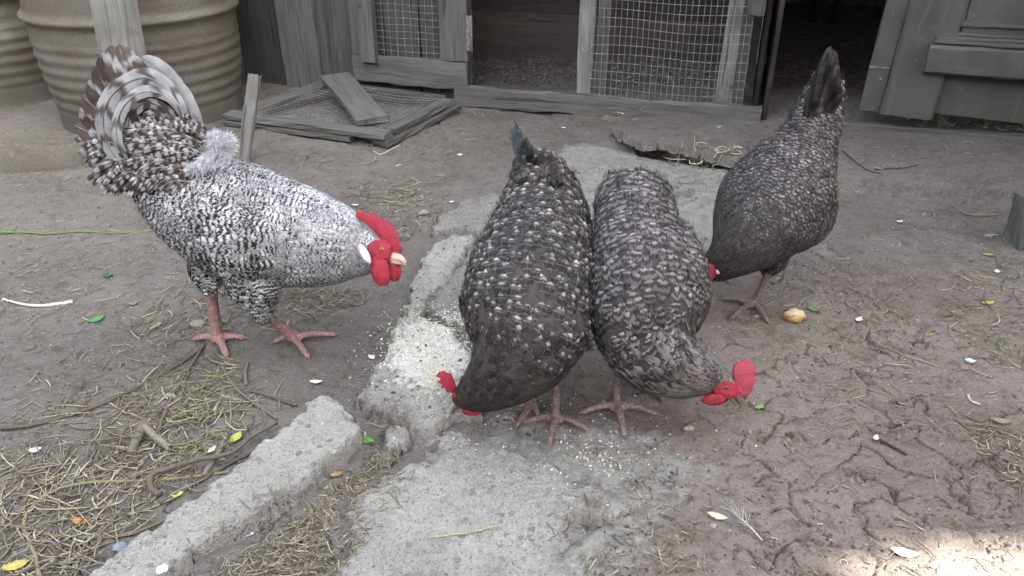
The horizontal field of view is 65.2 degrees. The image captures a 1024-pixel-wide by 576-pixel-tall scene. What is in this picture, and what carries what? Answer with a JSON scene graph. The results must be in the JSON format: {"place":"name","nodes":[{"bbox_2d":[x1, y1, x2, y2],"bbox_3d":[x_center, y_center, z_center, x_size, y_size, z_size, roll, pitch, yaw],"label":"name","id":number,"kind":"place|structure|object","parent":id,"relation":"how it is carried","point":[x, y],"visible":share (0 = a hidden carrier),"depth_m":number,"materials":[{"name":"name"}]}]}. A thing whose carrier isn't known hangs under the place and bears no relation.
{"place":"outdoors","nodes":[
{"label":"outdoors","id":0,"kind":"place"},
{"bbox_2d":[0,2,1023,575],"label":"ground","id":1,"kind":"structure","parent":0,"point":[866,196],"depth_m":1.85,"materials":[{"name":"soil"}]},
{"bbox_2d":[1,560,28,570],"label":"leaf","id":2,"kind":"object","parent":1,"relation":"on","point":[15,564],"visible":1,"depth_m":1.26,"materials":[{"name":"yellow plant"}]},
{"bbox_2d":[0,0,52,108],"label":"ribbed barrel","id":3,"kind":"object","parent":1,"relation":"on","point":[23,83],"visible":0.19,"depth_m":3.44,"materials":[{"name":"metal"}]},
{"bbox_2d":[29,447,41,451],"bbox_3d":[-0.894,0.303,1.499,0.017,0.006,0.017,14,32,24],"label":"petal","id":4,"kind":"object","parent":1,"relation":"on","point":[33,449],"visible":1,"depth_m":1.50,"materials":[{"name":"white plant"}]},
{"bbox_2d":[2,298,72,306],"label":"peeled stem","id":5,"kind":"object","parent":1,"relation":"on","point":[46,305],"visible":1,"depth_m":1.99,"materials":[{"name":"white plant"}]},
{"bbox_2d":[0,231,151,234],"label":"green stem","id":6,"kind":"object","parent":1,"relation":"on","point":[62,232],"visible":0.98,"depth_m":2.34,"materials":[{"name":"green plant"}]},
{"bbox_2d":[0,518,165,538],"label":"straw stalk","id":7,"kind":"object","parent":1,"relation":"on","point":[78,536],"visible":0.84,"depth_m":1.32,"materials":[{"name":"brown plant"}]},
{"bbox_2d":[87,315,104,321],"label":"leaf","id":8,"kind":"object","parent":1,"relation":"on","point":[96,318],"visible":1,"depth_m":1.94,"materials":[{"name":"green plant"}]},
{"bbox_2d":[0,346,200,429],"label":"twig","id":9,"kind":"object","parent":1,"relation":"on","point":[90,407],"visible":1,"depth_m":1.62,"materials":[{"name":"brown wood"}]},
{"bbox_2d":[90,0,145,59],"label":"timber post","id":10,"kind":"object","parent":1,"relation":"on","point":[116,22],"visible":0.27,"depth_m":2.66,"materials":[{"name":"grey wood"}]},
{"bbox_2d":[112,541,127,552],"bbox_3d":[-0.632,0.419,1.293,0.026,0.016,0.023,-19,34,-30],"label":"stone","id":11,"kind":"object","parent":1,"relation":"on","point":[118,547],"visible":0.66,"depth_m":1.29,"materials":[{"name":"grey stone"}]},
{"bbox_2d":[22,470,229,575],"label":"straw stalk","id":12,"kind":"object","parent":1,"relation":"on","point":[35,556],"visible":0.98,"depth_m":1.42,"materials":[{"name":"beige plant"}]},
{"bbox_2d":[17,0,242,134],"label":"ribbed barrel","id":13,"kind":"object","parent":1,"relation":"on","point":[195,45],"visible":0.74,"depth_m":3.03,"materials":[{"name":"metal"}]},
{"bbox_2d":[126,420,144,455],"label":"branch","id":14,"kind":"object","parent":1,"relation":"on","point":[137,437],"visible":1,"depth_m":1.51,"materials":[{"name":"brown wood"}]},
{"bbox_2d":[142,420,172,452],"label":"branch","id":15,"kind":"object","parent":14,"relation":"attached to","point":[155,437],"visible":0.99,"depth_m":1.52,"materials":[{"name":"brown wood"}]},
{"bbox_2d":[164,393,175,398],"bbox_3d":[-0.708,0.223,1.657,0.026,0.012,0.015,11,31,19],"label":"stone","id":16,"kind":"object","parent":1,"relation":"on","point":[169,395],"visible":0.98,"depth_m":1.65,"materials":[{"name":"beige stone"}]},
{"bbox_2d":[170,491,182,496],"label":"leaf","id":17,"kind":"object","parent":1,"relation":"on","point":[180,492],"visible":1,"depth_m":1.40,"materials":[{"name":"yellow plant"}]},
{"bbox_2d":[156,343,205,431],"bbox_3d":[-0.703,0.203,1.700,0.014,0.017,0.325,-2,29,-3],"label":"twig","id":18,"kind":"object","parent":1,"relation":"on","point":[175,391],"visible":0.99,"depth_m":1.67,"materials":[{"name":"brown wood"}]},
{"bbox_2d":[189,319,206,327],"bbox_3d":[-0.748,0.087,1.907,0.041,0.019,0.028,0,29,0],"label":"stone","id":19,"kind":"object","parent":1,"relation":"on","point":[197,323],"visible":1,"depth_m":1.90,"materials":[{"name":"beige stone"}]},
{"bbox_2d":[159,451,252,504],"bbox_3d":[-0.529,0.331,1.460,0.015,0.015,0.241,24,37,36],"label":"twig","id":20,"kind":"object","parent":1,"relation":"on","point":[213,472],"visible":0.75,"depth_m":1.44,"materials":[{"name":"brown wood"}]},
{"bbox_2d":[207,446,215,452],"bbox_3d":[-0.565,0.304,1.504,0.010,0.006,0.022,9,30,15],"label":"petal","id":21,"kind":"object","parent":1,"relation":"on","point":[212,449],"visible":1,"depth_m":1.50,"materials":[{"name":"white plant"}]},
{"bbox_2d":[146,421,277,497],"bbox_3d":[-0.551,0.306,1.485,0.054,0.026,0.259,25,38,38],"label":"branch","id":22,"kind":"object","parent":1,"relation":"on","point":[153,490],"visible":1,"depth_m":1.45,"materials":[{"name":"wood"}]},
{"bbox_2d":[201,431,228,476],"bbox_3d":[-0.549,0.308,1.487,0.013,0.017,0.113,3,29,5],"label":"twig","id":23,"kind":"object","parent":1,"relation":"on","point":[208,467],"visible":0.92,"depth_m":1.47,"materials":[{"name":"wood"}]},
{"bbox_2d":[90,395,366,575],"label":"concrete block","id":24,"kind":"structure","parent":1,"relation":"on","point":[308,450],"depth_m":1.37,"materials":[{"name":"grey concrete"}]},
{"bbox_2d":[156,564,167,575],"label":"petal","id":25,"kind":"object","parent":24,"relation":"on","point":[160,569],"visible":1,"depth_m":1.21,"materials":[{"name":"white plant"}]},
{"bbox_2d":[229,431,241,442],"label":"leaf","id":26,"kind":"object","parent":1,"relation":"on","point":[236,436],"visible":0.94,"depth_m":1.54,"materials":[{"name":"yellow plant"}]},
{"bbox_2d":[74,44,406,359],"bbox_3d":[-0.561,-0.161,1.680,0.688,0.680,0.244,0,29,0],"label":"rooster","id":27,"kind":"object","parent":1,"relation":"on","point":[253,238],"visible":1,"depth_m":1.61},
{"bbox_2d":[244,361,248,386],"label":"twig","id":28,"kind":"object","parent":1,"relation":"on","point":[245,375],"visible":1,"depth_m":1.72,"materials":[{"name":"beige wood"}]},
{"bbox_2d":[220,361,277,419],"bbox_3d":[-0.563,0.215,1.676,0.027,0.016,0.274,-22,36,-35],"label":"twig","id":29,"kind":"object","parent":1,"relation":"on","point":[246,396],"visible":1,"depth_m":1.65,"materials":[{"name":"brown wood"}]},
{"bbox_2d":[237,73,261,162],"bbox_3d":[-0.927,-0.587,2.813,0.051,0.316,0.149,18,34,29],"label":"wooden stake","id":30,"kind":"object","parent":1,"relation":"on","point":[248,123],"visible":0.86,"depth_m":2.80,"materials":[{"name":"grey wood"}]},
{"bbox_2d":[250,389,297,406],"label":"twig","id":31,"kind":"object","parent":1,"relation":"on","point":[260,393],"visible":1,"depth_m":1.65,"materials":[{"name":"wood"}]},
{"bbox_2d":[310,379,321,383],"bbox_3d":[-0.415,0.198,1.694,0.026,0.006,0.013,0,29,0],"label":"petal","id":32,"kind":"object","parent":1,"relation":"on","point":[315,381],"visible":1,"depth_m":1.70,"materials":[{"name":"white plant"}]},
{"bbox_2d":[330,471,341,476],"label":"dry leaf","id":33,"kind":"object","parent":1,"relation":"on","point":[335,473],"visible":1,"depth_m":1.45,"materials":[{"name":"orange plant"}]},
{"bbox_2d":[222,80,461,147],"bbox_3d":[-0.682,-0.742,3.303,0.818,0.081,0.566,11,31,18],"label":"frame","id":34,"kind":"object","parent":1,"relation":"on","point":[439,108],"visible":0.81,"depth_m":3.19,"materials":[{"name":"grey wood"}]},
{"bbox_2d":[320,71,389,124],"bbox_3d":[-0.651,-0.784,3.278,0.134,0.066,0.572,-13,32,-22],"label":"wooden board","id":35,"kind":"object","parent":34,"relation":"on","point":[359,103],"visible":1,"depth_m":3.23,"materials":[{"name":"grey wood"}]},
{"bbox_2d":[236,0,472,98],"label":"board fence","id":36,"kind":"object","parent":1,"relation":"on","point":[290,43],"visible":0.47,"depth_m":3.60,"materials":[{"name":"grey wood"}]},
{"bbox_2d":[362,436,374,442],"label":"leaf","id":37,"kind":"object","parent":1,"relation":"on","point":[370,439],"visible":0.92,"depth_m":1.53,"materials":[{"name":"green plant"}]},
{"bbox_2d":[373,145,399,154],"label":"straw stalk","id":38,"kind":"object","parent":1,"relation":"on","point":[387,151],"visible":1,"depth_m":2.96,"materials":[{"name":"beige plant"}]},
{"bbox_2d":[379,425,411,465],"bbox_3d":[-0.223,0.311,1.534,0.078,0.063,0.128,5,29,9],"label":"concrete chunk","id":39,"kind":"object","parent":1,"relation":"on","point":[403,440],"visible":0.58,"depth_m":1.53,"materials":[{"name":"grey concrete"}]},
{"bbox_2d":[353,233,482,443],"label":"concrete slab","id":40,"kind":"structure","parent":1,"relation":"on","point":[421,424],"depth_m":1.69,"materials":[{"name":"grey concrete"}]},
{"bbox_2d":[418,210,429,215],"bbox_3d":[-0.272,-0.232,2.473,0.032,0.021,0.030,20,35,32],"label":"stone","id":41,"kind":"object","parent":1,"relation":"on","point":[423,212],"visible":1,"depth_m":2.46,"materials":[{"name":"white stone"}]},
{"bbox_2d":[431,193,498,237],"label":"concrete slab","id":42,"kind":"structure","parent":1,"relation":"on","point":[450,223],"depth_m":2.40,"materials":[{"name":"grey concrete"}]},
{"bbox_2d":[329,431,612,575],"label":"concrete slab","id":43,"kind":"structure","parent":1,"relation":"on","point":[446,498],"depth_m":1.36,"materials":[{"name":"grey concrete"}]},
{"bbox_2d":[426,524,498,538],"bbox_3d":[-0.081,0.401,1.316,0.121,0.012,0.005,-7,30,-13],"label":"straw stalk","id":44,"kind":"object","parent":43,"relation":"on","point":[434,536],"visible":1,"depth_m":1.31,"materials":[{"name":"beige plant"}]},
{"bbox_2d":[424,241,596,350],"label":"concrete slab","id":45,"kind":"structure","parent":1,"relation":"on","point":[443,295],"depth_m":1.95,"materials":[{"name":"grey concrete"}]},
{"bbox_2d":[0,56,1023,575],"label":"grit","id":46,"kind":"object","parent":1,"relation":"on","point":[708,74],"visible":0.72,"depth_m":1.71,"materials":[{"name":"grey gravel"}]},
{"bbox_2d":[267,267,756,545],"bbox_3d":[-0.072,0.224,1.640,1.032,0.062,0.728,20,35,31],"label":"meal","id":47,"kind":"object","parent":1,"relation":"on","point":[440,327],"visible":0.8,"depth_m":1.75,"materials":[{"name":"beige food"}]},
{"bbox_2d":[0,56,1023,575],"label":"straw litter","id":48,"kind":"object","parent":1,"relation":"on","point":[326,554],"visible":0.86,"depth_m":1.44,"materials":[{"name":"beige plant"}]},
{"bbox_2d":[71,516,84,523],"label":"dry leaf","id":49,"kind":"object","parent":48,"relation":"on","point":[74,520],"visible":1,"depth_m":1.35,"materials":[{"name":"orange plant"}]},
{"bbox_2d":[5,225,1020,487],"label":"grass wisps","id":50,"kind":"object","parent":1,"relation":"on","point":[193,447],"depth_m":1.59,"materials":[{"name":"plant"}]},
{"bbox_2d":[436,119,593,450],"bbox_3d":[0.061,-0.026,1.638,0.299,0.464,0.640,8,30,13],"label":"hen","id":51,"kind":"object","parent":1,"relation":"on","point":[526,307],"visible":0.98,"depth_m":1.45,"materials":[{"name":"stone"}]},
{"bbox_2d":[418,0,774,121],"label":"chicken hutch","id":52,"kind":"object","parent":1,"relation":"on","point":[723,34],"visible":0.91,"depth_m":3.44,"materials":[{"name":"grey wood"}]},
{"bbox_2d":[348,0,472,88],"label":"door","id":53,"kind":"structure","parent":52,"relation":"attached to","point":[448,69],"depth_m":3.44,"materials":[{"name":"grey wood"}]},
{"bbox_2d":[578,164,757,439],"bbox_3d":[0.252,0.009,1.612,0.310,0.420,0.482,-9,30,-17],"label":"hen","id":54,"kind":"object","parent":1,"relation":"on","point":[652,293],"visible":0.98,"depth_m":1.46,"materials":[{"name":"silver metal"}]},
{"bbox_2d":[608,126,748,167],"bbox_3d":[0.624,-0.519,2.928,0.624,0.049,0.229,24,37,36],"label":"earth crust","id":55,"kind":"object","parent":1,"relation":"on","point":[652,139],"visible":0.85,"depth_m":2.92},
{"bbox_2d":[683,425,694,430],"bbox_3d":[0.345,0.273,1.558,0.021,0.012,0.016,-18,34,-29],"label":"stone","id":56,"kind":"object","parent":1,"relation":"on","point":[689,428],"visible":1,"depth_m":1.55,"materials":[{"name":"beige stone"}]},
{"bbox_2d":[707,511,727,519],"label":"dry leaf","id":57,"kind":"object","parent":1,"relation":"on","point":[717,516],"visible":1,"depth_m":1.35,"materials":[{"name":"beige plant"}]},
{"bbox_2d":[719,498,762,540],"bbox_3d":[0.390,0.384,1.347,0.047,0.017,0.099,-23,36,-35],"label":"down feather","id":58,"kind":"object","parent":1,"relation":"on","point":[741,519],"visible":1,"depth_m":1.35,"materials":[{"name":"white"}]},
{"bbox_2d":[706,46,847,322],"bbox_3d":[0.647,-0.255,1.917,0.270,0.583,0.536,14,32,24],"label":"hen","id":59,"kind":"object","parent":1,"relation":"on","point":[776,207],"visible":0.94,"depth_m":1.81,"materials":[{"name":"grey"}]},
{"bbox_2d":[782,308,806,322],"bbox_3d":[0.675,0.066,1.911,0.060,0.034,0.037,0,29,0],"label":"bread crust","id":60,"kind":"object","parent":1,"relation":"on","point":[793,315],"visible":1,"depth_m":1.90},
{"bbox_2d":[601,107,1021,167],"bbox_3d":[1.151,-0.577,3.095,1.584,0.188,0.693,0,29,0],"label":"straw tuft","id":61,"kind":"object","parent":1,"relation":"on","point":[732,147],"visible":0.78,"depth_m":2.91,"materials":[{"name":"beige plant"}]},
{"bbox_2d":[807,306,818,311],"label":"leaf","id":62,"kind":"object","parent":1,"relation":"on","point":[812,308],"visible":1,"depth_m":1.97,"materials":[{"name":"green plant"}]},
{"bbox_2d":[842,150,879,173],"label":"twig","id":63,"kind":"object","parent":1,"relation":"on","point":[858,163],"visible":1,"depth_m":2.72,"materials":[{"name":"brown wood"}]},
{"bbox_2d":[747,0,1023,141],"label":"shed","id":64,"kind":"structure","parent":1,"relation":"on","point":[756,7],"depth_m":3.06,"materials":[{"name":"grey wood"}]},
{"bbox_2d":[859,0,1023,123],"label":"panelled door","id":65,"kind":"structure","parent":64,"relation":"attached to","point":[930,62],"depth_m":2.87,"materials":[{"name":"grey paint"}]},
{"bbox_2d":[879,438,906,454],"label":"twig","id":66,"kind":"object","parent":1,"relation":"on","point":[892,446],"visible":1,"depth_m":1.50,"materials":[{"name":"brown wood"}]},
{"bbox_2d":[874,165,917,169],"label":"twig","id":67,"kind":"object","parent":1,"relation":"on","point":[895,168],"visible":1,"depth_m":2.68,"materials":[{"name":"wood"}]},
{"bbox_2d":[890,547,918,556],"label":"dry leaf","id":68,"kind":"object","parent":1,"relation":"on","point":[902,551],"visible":1,"depth_m":1.29,"materials":[{"name":"white plant"}]},
{"bbox_2d":[874,341,940,366],"bbox_3d":[0.881,0.149,1.789,0.148,0.007,0.018,26,38,38],"label":"straw stalk","id":69,"kind":"object","parent":1,"relation":"on","point":[907,356],"visible":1,"depth_m":1.78,"materials":[{"name":"brown plant"}]},
{"bbox_2d":[959,365,969,370],"bbox_3d":[0.993,0.176,1.754,0.023,0.012,0.016,0,29,0],"label":"stone","id":70,"kind":"object","parent":1,"relation":"on","point":[964,368],"visible":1,"depth_m":1.75,"materials":[{"name":"stone"}]},
{"bbox_2d":[965,358,975,362],"bbox_3d":[1.015,0.161,1.772,0.018,0.006,0.018,-10,31,-18],"label":"petal","id":71,"kind":"object","parent":1,"relation":"on","point":[970,359],"visible":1,"depth_m":1.77,"materials":[{"name":"white plant"}]},
{"bbox_2d":[967,394,979,404],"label":"straw stalk","id":72,"kind":"object","parent":1,"relation":"on","point":[969,398],"visible":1,"depth_m":1.64,"materials":[{"name":"white plant"}]},
{"bbox_2d":[952,204,997,215],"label":"twig","id":73,"kind":"object","parent":1,"relation":"on","point":[973,214],"visible":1,"depth_m":2.48,"materials":[{"name":"wood"}]},
{"bbox_2d":[981,301,993,303],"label":"leaf","id":74,"kind":"object","parent":1,"relation":"on","point":[989,302],"visible":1,"depth_m":2.00,"materials":[{"name":"yellow plant"}]},
{"bbox_2d":[989,417,1011,422],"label":"dry leaf","id":75,"kind":"object","parent":1,"relation":"on","point":[1001,420],"visible":1,"depth_m":1.58,"materials":[{"name":"beige plant"}]},
{"bbox_2d":[1000,191,1023,250],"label":"timber stump","id":76,"kind":"object","parent":1,"relation":"on","point":[1013,234],"visible":0.85,"depth_m":2.28,"materials":[{"name":"grey wood"}]}
]}

